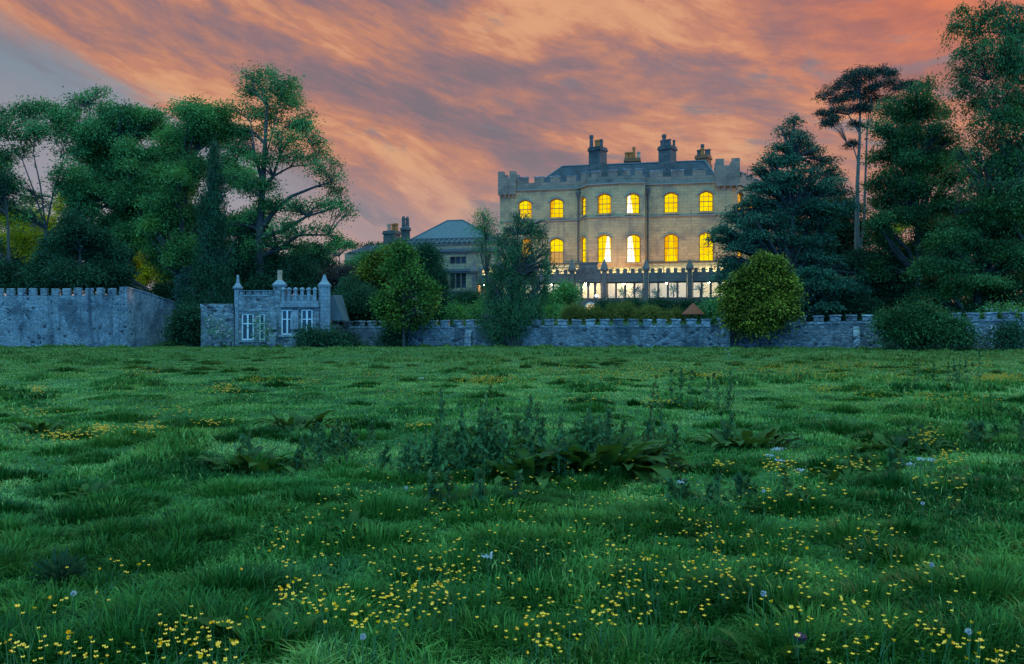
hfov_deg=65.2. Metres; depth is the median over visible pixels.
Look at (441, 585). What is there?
buttercup
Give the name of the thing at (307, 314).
window
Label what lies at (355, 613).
buttercup
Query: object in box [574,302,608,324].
border plant
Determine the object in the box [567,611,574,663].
buttercup
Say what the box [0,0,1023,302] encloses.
sky
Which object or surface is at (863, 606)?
buttercup
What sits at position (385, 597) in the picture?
buttercup
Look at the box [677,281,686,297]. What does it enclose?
window
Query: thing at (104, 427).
distant buttercups
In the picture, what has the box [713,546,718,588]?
buttercup
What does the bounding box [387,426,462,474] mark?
nettle clump
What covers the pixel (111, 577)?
buttercup
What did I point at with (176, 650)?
buttercup
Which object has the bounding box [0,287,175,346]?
tall wall
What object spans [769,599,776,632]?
buttercup
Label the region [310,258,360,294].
copper shrub
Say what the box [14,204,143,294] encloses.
yew tree
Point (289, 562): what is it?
buttercup
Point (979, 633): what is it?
buttercup
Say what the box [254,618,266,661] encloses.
buttercup
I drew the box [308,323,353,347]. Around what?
hawthorn bush
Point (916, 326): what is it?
laurel shrub
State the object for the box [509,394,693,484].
dock plant
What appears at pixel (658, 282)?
window
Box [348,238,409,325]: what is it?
golden cypress
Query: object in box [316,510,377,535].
dock plant
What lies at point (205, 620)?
dock plant
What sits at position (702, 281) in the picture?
window
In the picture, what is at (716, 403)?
dock plant
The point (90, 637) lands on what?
buttercup
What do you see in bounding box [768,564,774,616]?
buttercup
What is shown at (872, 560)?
buttercup
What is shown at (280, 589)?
buttercup
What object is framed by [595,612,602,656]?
buttercup
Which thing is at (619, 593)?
buttercup
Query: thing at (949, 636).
buttercup
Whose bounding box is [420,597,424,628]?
buttercup
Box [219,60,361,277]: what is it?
lime tree
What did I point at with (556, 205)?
window
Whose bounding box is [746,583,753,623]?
buttercup
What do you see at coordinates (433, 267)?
column cypress
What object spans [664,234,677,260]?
window
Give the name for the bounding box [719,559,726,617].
buttercup
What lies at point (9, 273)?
holly tree
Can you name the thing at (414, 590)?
buttercup
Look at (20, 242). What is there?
wood tree
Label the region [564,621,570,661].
buttercup
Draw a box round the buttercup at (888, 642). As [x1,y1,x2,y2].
[886,625,894,663]
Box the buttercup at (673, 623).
[669,601,677,649]
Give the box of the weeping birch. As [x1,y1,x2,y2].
[475,209,558,346]
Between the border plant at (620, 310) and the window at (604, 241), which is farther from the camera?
the window at (604, 241)
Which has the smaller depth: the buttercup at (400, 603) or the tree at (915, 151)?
the buttercup at (400, 603)
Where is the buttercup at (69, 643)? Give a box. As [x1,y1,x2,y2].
[66,630,71,663]
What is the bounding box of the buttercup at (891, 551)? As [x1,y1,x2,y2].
[889,527,893,573]
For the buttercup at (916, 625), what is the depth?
3.32 m
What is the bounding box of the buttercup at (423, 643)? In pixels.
[414,616,425,662]
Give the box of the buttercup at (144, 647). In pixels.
[140,629,147,663]
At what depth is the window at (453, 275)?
96.97 m
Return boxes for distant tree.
[318,237,358,259]
[351,238,382,250]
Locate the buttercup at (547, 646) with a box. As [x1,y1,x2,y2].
[544,621,551,663]
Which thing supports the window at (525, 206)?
in the mansion
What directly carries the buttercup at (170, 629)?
on the ground at (284, 449)
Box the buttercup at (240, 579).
[240,568,243,594]
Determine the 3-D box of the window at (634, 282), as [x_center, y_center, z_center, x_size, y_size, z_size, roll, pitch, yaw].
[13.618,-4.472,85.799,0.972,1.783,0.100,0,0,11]
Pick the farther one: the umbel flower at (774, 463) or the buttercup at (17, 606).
the umbel flower at (774, 463)
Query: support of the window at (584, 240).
in the mansion
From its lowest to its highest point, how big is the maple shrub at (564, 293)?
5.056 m
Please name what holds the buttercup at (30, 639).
on the ground at (284, 449)
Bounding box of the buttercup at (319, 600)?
[314,599,321,642]
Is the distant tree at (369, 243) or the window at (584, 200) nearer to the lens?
the window at (584, 200)
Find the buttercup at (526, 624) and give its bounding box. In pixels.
[522,622,532,656]
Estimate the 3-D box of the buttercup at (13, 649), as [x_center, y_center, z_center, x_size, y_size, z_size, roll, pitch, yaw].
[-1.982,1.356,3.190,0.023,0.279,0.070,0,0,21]
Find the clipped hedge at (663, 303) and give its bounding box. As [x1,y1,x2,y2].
[592,292,720,320]
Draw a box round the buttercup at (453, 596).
[450,571,458,625]
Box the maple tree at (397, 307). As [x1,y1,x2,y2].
[365,234,449,345]
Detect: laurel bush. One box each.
[221,214,336,303]
[342,242,390,270]
[445,287,484,309]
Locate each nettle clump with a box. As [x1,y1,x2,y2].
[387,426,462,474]
[451,393,520,465]
[548,399,640,464]
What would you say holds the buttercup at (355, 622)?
on the ground at (284, 449)
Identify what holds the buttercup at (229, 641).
on the ground at (284, 449)
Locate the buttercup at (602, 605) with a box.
[598,604,603,663]
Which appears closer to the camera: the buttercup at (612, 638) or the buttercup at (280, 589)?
the buttercup at (612, 638)
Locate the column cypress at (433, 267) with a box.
[414,236,458,325]
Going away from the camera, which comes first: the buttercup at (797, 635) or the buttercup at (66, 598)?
the buttercup at (797, 635)
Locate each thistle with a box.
[22,545,94,588]
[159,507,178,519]
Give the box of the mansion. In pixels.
[498,134,768,289]
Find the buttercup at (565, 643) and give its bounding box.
[563,626,567,661]
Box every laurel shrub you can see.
[857,295,986,350]
[977,311,1023,350]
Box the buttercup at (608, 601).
[606,574,617,628]
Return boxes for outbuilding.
[345,245,381,262]
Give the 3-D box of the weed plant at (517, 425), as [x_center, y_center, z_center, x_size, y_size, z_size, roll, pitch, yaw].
[-0.264,1.074,8.924,1.337,0.929,1.061,0,0,0]
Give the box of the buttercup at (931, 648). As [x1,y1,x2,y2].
[929,632,939,663]
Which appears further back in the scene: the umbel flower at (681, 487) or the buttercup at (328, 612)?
the umbel flower at (681, 487)
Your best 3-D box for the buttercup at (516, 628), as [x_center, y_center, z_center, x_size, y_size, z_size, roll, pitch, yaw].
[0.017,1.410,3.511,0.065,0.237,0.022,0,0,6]
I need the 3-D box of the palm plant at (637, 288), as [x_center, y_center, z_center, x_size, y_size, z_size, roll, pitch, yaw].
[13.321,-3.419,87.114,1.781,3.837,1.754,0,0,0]
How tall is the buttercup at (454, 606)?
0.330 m
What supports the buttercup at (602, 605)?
on the ground at (284, 449)
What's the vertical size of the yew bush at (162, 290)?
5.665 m
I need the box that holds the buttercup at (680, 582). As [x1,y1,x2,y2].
[676,565,685,606]
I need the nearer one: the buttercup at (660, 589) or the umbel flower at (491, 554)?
the buttercup at (660, 589)
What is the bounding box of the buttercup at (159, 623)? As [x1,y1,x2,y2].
[154,622,163,663]
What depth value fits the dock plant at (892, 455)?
7.97 m
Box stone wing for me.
[382,216,499,321]
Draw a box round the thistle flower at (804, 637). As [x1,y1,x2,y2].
[793,632,806,655]
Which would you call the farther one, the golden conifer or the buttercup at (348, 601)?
the golden conifer
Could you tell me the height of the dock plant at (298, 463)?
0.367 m
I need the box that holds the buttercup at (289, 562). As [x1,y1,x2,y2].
[283,538,290,585]
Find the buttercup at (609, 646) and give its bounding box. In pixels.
[607,622,617,663]
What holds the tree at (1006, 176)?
on the ground at (284, 449)
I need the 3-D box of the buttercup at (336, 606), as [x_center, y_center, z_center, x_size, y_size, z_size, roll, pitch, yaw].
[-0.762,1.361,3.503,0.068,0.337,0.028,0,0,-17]
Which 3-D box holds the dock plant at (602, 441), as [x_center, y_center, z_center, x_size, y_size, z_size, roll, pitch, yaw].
[1.330,1.143,8.619,1.188,0.711,0.995,0,0,0]
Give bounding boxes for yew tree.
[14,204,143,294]
[796,241,937,321]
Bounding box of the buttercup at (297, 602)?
[294,577,298,619]
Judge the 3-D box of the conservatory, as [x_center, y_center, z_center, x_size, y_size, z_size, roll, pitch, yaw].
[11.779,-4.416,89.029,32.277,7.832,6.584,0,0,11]
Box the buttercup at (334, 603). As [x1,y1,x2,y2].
[331,602,341,656]
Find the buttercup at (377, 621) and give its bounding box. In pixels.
[372,620,379,663]
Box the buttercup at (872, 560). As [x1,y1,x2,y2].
[870,536,876,579]
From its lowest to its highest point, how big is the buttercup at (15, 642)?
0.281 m
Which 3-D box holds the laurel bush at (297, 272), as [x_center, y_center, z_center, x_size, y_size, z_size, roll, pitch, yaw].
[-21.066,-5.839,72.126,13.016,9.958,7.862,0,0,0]
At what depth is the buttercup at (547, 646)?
3.45 m
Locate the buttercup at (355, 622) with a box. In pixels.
[347,620,357,663]
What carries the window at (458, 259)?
in the stone wing
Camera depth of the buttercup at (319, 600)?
3.59 m
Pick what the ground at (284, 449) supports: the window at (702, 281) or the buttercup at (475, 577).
the buttercup at (475, 577)
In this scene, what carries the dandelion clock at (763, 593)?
on the ground at (284, 449)
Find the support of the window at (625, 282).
in the conservatory
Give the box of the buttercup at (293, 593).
[286,591,297,641]
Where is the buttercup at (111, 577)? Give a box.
[108,560,119,595]
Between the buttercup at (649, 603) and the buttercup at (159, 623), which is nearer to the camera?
the buttercup at (159, 623)
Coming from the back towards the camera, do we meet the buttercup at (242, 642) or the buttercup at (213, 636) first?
the buttercup at (213, 636)
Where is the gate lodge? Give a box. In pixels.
[200,270,349,346]
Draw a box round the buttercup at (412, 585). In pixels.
[406,584,414,616]
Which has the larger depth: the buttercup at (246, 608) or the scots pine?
the scots pine
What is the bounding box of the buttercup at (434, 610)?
[432,582,443,630]
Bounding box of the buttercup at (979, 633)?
[976,631,980,662]
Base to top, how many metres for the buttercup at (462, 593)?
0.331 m
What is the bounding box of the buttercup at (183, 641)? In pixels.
[180,622,188,663]
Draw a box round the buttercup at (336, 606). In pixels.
[330,605,343,663]
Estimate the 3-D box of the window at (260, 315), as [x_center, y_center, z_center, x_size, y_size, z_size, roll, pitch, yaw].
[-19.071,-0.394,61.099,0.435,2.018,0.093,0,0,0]
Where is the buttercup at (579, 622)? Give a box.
[571,600,584,657]
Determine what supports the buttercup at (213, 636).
on the ground at (284, 449)
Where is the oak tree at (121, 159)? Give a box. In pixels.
[47,98,180,294]
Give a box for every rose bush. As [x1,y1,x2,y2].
[194,311,240,346]
[242,309,283,344]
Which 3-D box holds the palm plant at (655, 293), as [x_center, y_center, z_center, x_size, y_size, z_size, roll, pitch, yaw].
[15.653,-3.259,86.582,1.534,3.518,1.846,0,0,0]
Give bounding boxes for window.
[242,314,253,339]
[259,314,264,339]
[281,310,291,334]
[301,309,312,329]
[451,274,454,287]
[456,257,460,263]
[456,274,460,287]
[461,257,465,263]
[461,273,465,287]
[519,201,531,217]
[550,199,562,217]
[550,239,562,264]
[582,237,585,261]
[583,197,585,214]
[598,194,610,213]
[598,235,610,262]
[607,282,615,298]
[616,282,624,298]
[625,282,633,298]
[626,194,639,212]
[627,235,639,262]
[634,282,643,298]
[649,282,657,297]
[658,282,667,297]
[664,193,677,212]
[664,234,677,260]
[668,281,676,297]
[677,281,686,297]
[692,281,701,297]
[699,192,712,210]
[699,233,713,260]
[702,281,710,297]
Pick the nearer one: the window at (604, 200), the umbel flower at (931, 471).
the umbel flower at (931, 471)
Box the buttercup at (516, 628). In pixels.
[510,627,522,663]
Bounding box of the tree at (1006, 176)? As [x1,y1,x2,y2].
[933,0,1023,261]
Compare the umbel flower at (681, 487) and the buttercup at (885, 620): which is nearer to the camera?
the buttercup at (885, 620)
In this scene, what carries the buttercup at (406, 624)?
on the ground at (284, 449)
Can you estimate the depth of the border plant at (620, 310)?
66.81 m
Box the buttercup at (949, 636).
[942,634,952,663]
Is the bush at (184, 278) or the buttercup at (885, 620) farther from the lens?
the bush at (184, 278)
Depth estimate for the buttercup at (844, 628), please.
3.54 m
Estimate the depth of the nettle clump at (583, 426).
8.90 m
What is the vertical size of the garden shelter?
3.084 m
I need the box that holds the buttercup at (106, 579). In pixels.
[102,558,114,609]
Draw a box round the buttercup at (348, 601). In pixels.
[347,600,353,648]
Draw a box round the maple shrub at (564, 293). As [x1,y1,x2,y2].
[536,275,584,324]
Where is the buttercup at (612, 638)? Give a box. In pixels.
[611,612,616,663]
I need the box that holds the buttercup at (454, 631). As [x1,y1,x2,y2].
[452,598,465,660]
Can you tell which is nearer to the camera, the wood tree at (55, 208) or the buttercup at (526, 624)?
the buttercup at (526, 624)
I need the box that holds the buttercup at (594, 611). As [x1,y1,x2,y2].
[585,609,595,657]
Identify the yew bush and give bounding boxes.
[147,275,174,300]
[159,298,205,346]
[330,268,385,325]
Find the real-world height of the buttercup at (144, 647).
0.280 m
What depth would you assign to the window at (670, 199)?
90.61 m
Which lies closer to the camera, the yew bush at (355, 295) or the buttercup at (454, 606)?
the buttercup at (454, 606)
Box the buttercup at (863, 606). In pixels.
[858,605,865,638]
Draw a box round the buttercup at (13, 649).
[8,638,17,663]
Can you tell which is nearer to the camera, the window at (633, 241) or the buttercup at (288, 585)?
the buttercup at (288, 585)
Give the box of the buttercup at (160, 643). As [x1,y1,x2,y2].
[158,641,166,662]
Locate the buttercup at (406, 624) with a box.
[400,623,410,663]
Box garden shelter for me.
[681,303,703,324]
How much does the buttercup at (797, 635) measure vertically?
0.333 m
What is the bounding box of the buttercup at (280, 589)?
[276,587,285,630]
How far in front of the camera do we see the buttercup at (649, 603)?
3.63 m
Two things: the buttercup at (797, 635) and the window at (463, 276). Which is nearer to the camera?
the buttercup at (797, 635)
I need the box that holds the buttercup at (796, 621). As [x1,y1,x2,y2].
[792,620,797,657]
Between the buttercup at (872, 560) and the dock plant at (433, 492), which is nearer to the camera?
the buttercup at (872, 560)
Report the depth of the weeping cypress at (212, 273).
67.14 m
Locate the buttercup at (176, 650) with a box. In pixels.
[165,628,177,663]
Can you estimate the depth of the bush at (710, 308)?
66.17 m
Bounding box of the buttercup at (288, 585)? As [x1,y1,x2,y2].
[286,584,294,638]
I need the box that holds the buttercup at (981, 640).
[976,638,983,663]
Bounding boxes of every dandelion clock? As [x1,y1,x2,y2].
[71,590,75,631]
[360,633,365,663]
[761,591,766,638]
[762,489,764,519]
[929,562,933,596]
[964,628,971,663]
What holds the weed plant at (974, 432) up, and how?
on the ground at (284, 449)
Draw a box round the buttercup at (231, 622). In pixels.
[227,621,237,663]
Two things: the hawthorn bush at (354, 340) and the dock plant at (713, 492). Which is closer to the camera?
the dock plant at (713, 492)
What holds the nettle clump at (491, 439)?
on the ground at (284, 449)
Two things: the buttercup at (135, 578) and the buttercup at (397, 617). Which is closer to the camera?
the buttercup at (397, 617)
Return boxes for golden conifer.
[702,248,810,347]
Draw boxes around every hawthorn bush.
[284,317,331,347]
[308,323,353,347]
[335,328,368,346]
[370,325,415,346]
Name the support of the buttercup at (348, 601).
on the ground at (284, 449)
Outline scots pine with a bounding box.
[811,63,925,252]
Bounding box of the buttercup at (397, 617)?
[390,615,399,659]
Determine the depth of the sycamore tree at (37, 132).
73.70 m
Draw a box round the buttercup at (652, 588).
[644,557,654,615]
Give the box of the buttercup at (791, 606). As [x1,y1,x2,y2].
[788,605,792,641]
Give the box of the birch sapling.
[464,206,502,312]
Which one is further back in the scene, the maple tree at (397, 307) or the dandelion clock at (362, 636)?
the maple tree at (397, 307)
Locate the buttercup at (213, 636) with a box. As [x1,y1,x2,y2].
[211,621,214,657]
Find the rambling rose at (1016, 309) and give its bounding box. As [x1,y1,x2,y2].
[970,293,1023,324]
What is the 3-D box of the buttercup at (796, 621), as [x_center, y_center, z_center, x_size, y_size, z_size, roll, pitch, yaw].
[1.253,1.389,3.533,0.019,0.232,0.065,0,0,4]
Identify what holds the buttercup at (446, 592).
on the ground at (284, 449)
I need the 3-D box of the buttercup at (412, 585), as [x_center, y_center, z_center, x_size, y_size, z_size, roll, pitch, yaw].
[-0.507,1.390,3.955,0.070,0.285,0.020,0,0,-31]
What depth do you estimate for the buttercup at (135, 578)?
4.19 m
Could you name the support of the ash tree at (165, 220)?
on the ground at (284, 449)
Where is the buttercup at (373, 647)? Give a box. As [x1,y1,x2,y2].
[369,631,380,663]
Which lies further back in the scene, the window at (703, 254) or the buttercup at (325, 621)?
the window at (703, 254)
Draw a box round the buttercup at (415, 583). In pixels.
[412,582,421,614]
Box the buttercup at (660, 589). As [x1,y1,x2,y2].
[657,574,667,610]
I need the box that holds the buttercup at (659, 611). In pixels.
[654,580,661,636]
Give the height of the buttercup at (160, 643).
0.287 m
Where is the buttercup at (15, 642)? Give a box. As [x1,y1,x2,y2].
[14,640,22,663]
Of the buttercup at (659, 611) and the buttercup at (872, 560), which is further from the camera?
the buttercup at (872, 560)
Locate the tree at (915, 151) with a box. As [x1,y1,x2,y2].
[848,71,977,290]
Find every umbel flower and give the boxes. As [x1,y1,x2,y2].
[482,552,492,609]
[677,479,684,513]
[765,454,773,489]
[771,448,777,483]
[912,457,925,492]
[928,459,935,492]
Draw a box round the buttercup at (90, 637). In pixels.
[85,636,92,663]
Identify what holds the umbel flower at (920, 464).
on the ground at (284, 449)
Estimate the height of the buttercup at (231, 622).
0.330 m
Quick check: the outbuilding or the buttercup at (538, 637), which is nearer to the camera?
the buttercup at (538, 637)
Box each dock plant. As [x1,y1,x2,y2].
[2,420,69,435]
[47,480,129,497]
[186,607,326,662]
[189,432,312,475]
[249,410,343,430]
[285,436,358,470]
[297,418,379,454]
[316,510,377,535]
[370,430,497,483]
[418,466,529,512]
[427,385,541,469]
[467,430,606,487]
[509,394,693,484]
[585,404,696,474]
[648,368,735,411]
[661,462,812,513]
[684,411,808,450]
[695,627,826,663]
[800,446,909,482]
[851,423,959,457]
[913,348,982,386]
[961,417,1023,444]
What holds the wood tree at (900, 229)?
on the ground at (284, 449)
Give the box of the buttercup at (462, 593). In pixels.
[462,567,467,614]
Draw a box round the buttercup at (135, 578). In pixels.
[132,563,142,593]
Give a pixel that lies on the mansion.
(632, 210)
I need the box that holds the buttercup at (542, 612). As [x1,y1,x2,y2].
[533,611,546,662]
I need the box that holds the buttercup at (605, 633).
[604,611,608,650]
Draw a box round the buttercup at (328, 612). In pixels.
[323,593,331,633]
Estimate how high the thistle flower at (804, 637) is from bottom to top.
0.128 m
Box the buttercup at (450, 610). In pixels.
[444,580,451,637]
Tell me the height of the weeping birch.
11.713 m
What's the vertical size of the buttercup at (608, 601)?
0.330 m
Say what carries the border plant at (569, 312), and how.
on the ground at (284, 449)
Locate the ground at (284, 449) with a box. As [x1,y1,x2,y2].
[0,321,1023,663]
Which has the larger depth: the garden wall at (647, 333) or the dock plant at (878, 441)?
the garden wall at (647, 333)
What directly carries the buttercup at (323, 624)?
on the ground at (284, 449)
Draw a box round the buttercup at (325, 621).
[319,620,330,663]
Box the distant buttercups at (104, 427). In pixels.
[0,351,1022,663]
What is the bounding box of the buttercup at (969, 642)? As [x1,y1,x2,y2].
[966,620,972,662]
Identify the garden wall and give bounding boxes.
[330,318,729,347]
[730,312,1023,348]
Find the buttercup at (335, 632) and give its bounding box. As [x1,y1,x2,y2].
[327,601,336,657]
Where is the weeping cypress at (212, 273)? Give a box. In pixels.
[177,132,244,310]
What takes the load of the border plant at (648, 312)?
on the ground at (284, 449)
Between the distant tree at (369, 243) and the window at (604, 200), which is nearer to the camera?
the window at (604, 200)
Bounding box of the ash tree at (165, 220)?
[121,93,240,308]
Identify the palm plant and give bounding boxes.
[617,287,629,297]
[630,284,640,295]
[650,288,660,297]
[669,284,680,296]
[693,283,706,292]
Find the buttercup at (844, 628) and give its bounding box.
[839,596,847,662]
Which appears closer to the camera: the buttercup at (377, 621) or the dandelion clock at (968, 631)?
the dandelion clock at (968, 631)
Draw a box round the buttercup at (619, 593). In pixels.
[617,592,621,627]
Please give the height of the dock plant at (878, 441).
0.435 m
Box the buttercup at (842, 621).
[839,620,848,663]
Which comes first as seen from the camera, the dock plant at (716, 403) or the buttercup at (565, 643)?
the buttercup at (565, 643)
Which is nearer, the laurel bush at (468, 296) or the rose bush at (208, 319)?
the rose bush at (208, 319)
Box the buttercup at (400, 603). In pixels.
[393,581,402,626]
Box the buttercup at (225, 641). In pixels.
[215,621,226,656]
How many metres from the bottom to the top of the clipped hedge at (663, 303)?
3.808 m
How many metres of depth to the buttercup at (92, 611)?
3.73 m
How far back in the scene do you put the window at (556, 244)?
93.99 m
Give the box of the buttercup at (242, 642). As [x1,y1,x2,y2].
[239,616,250,663]
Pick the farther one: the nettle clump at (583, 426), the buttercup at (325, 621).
the nettle clump at (583, 426)
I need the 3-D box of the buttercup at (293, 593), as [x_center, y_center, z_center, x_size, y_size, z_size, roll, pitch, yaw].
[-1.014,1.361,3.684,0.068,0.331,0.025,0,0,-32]
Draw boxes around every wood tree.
[0,153,104,295]
[0,192,66,259]
[0,212,43,295]
[74,151,304,297]
[128,250,166,295]
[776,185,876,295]
[880,224,912,243]
[934,194,1023,301]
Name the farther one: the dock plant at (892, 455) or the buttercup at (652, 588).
the dock plant at (892, 455)
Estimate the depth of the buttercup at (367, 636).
3.54 m
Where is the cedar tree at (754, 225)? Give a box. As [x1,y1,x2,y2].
[701,113,891,321]
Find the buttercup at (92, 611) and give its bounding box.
[88,591,99,632]
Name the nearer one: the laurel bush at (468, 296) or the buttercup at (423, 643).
the buttercup at (423, 643)
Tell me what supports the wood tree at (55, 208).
on the ground at (284, 449)
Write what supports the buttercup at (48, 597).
on the ground at (284, 449)
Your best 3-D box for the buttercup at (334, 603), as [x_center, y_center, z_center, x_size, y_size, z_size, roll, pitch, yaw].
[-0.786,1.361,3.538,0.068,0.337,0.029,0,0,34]
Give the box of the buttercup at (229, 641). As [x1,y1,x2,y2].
[221,621,230,663]
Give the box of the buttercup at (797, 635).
[795,633,799,662]
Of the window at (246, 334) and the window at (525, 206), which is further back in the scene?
the window at (525, 206)
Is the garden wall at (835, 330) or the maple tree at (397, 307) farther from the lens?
the maple tree at (397, 307)
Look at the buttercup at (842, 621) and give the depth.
3.51 m
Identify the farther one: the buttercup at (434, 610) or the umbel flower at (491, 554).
the umbel flower at (491, 554)
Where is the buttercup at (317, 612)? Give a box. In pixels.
[314,611,324,662]
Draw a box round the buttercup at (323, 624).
[319,605,327,648]
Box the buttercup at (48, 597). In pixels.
[45,595,56,633]
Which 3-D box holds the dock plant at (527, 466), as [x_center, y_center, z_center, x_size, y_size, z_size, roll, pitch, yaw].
[0.262,1.271,8.125,1.510,0.541,1.331,0,0,0]
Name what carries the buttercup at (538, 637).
on the ground at (284, 449)
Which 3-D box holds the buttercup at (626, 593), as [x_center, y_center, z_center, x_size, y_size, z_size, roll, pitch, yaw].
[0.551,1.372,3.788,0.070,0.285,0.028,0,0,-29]
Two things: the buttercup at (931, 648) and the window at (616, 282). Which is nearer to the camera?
the buttercup at (931, 648)
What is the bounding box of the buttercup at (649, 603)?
[643,602,654,658]
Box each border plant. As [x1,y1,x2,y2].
[556,302,589,324]
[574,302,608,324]
[602,298,636,324]
[629,300,662,324]
[655,305,691,324]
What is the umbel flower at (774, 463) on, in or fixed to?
on the ground at (284, 449)
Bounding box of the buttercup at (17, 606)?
[13,604,25,639]
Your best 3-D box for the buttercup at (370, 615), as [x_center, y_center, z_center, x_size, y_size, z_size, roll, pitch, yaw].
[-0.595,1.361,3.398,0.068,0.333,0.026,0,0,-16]
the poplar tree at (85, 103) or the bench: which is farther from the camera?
the poplar tree at (85, 103)
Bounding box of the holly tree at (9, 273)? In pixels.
[0,165,61,295]
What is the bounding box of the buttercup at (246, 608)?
[241,607,248,642]
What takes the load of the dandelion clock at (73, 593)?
on the ground at (284, 449)
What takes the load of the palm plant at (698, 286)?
on the conservatory
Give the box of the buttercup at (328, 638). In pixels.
[320,610,329,663]
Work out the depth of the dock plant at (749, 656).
3.58 m
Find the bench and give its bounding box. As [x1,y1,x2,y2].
[218,341,232,347]
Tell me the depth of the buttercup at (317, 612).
3.44 m
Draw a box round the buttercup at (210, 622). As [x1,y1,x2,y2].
[209,621,216,662]
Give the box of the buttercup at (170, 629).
[167,627,176,663]
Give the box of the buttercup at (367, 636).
[367,604,373,660]
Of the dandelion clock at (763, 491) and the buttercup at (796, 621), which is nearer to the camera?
the buttercup at (796, 621)
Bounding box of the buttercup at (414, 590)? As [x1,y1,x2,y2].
[412,589,422,644]
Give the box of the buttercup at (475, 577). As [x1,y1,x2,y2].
[472,560,480,596]
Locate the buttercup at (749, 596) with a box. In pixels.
[747,567,751,620]
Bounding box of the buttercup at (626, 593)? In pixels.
[624,592,632,626]
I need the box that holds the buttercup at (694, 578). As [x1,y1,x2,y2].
[686,577,696,640]
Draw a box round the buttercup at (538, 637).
[535,614,540,663]
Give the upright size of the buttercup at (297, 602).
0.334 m
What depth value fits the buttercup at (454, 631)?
3.63 m
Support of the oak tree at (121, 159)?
on the ground at (284, 449)
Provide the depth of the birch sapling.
69.94 m
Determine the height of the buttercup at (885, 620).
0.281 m
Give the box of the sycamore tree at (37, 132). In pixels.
[0,95,104,295]
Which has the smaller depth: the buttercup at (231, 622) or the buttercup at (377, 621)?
the buttercup at (231, 622)
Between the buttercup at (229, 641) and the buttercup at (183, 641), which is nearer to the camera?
the buttercup at (183, 641)
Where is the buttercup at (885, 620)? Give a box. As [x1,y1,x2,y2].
[879,619,887,663]
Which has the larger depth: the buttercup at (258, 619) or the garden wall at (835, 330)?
the garden wall at (835, 330)
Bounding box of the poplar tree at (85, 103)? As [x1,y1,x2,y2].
[54,84,121,294]
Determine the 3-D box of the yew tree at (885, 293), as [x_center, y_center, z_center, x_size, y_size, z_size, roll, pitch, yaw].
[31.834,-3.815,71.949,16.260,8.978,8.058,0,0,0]
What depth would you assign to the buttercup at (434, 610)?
3.87 m
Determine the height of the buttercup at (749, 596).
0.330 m
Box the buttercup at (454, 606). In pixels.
[453,577,456,625]
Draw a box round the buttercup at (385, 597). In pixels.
[379,596,391,655]
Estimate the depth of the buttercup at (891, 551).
4.75 m
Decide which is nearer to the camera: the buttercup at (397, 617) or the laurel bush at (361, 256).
the buttercup at (397, 617)
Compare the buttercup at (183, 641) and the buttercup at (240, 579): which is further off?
the buttercup at (240, 579)
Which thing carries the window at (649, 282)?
in the conservatory
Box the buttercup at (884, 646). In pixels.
[882,624,890,663]
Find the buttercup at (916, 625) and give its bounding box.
[915,624,922,662]
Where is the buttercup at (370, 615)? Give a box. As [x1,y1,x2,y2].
[364,614,376,661]
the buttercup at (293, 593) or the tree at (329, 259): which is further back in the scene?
the tree at (329, 259)
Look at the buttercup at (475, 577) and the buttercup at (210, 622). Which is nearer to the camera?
the buttercup at (210, 622)
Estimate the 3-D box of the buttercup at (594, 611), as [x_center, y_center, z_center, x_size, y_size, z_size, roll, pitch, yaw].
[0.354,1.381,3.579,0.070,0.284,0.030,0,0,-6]
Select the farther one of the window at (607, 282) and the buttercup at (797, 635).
the window at (607, 282)
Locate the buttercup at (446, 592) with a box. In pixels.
[444,590,452,624]
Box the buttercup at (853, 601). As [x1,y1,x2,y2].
[845,600,857,634]
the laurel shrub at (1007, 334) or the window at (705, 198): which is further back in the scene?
the window at (705, 198)
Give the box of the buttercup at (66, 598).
[61,597,67,624]
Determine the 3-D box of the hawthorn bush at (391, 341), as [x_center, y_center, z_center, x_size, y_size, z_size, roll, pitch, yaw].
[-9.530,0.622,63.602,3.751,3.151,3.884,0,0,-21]
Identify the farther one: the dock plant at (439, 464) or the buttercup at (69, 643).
the dock plant at (439, 464)
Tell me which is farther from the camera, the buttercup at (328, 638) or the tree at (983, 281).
the tree at (983, 281)
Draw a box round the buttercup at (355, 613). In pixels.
[348,612,357,661]
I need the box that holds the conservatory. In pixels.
[470,259,728,320]
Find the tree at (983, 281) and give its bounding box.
[888,194,1023,318]
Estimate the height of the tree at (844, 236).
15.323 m
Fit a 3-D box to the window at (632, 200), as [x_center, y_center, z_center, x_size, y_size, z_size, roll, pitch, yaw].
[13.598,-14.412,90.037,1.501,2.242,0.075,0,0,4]
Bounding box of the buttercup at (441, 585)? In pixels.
[437,583,446,610]
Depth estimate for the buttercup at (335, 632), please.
3.54 m
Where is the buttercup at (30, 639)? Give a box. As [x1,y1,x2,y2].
[28,607,36,663]

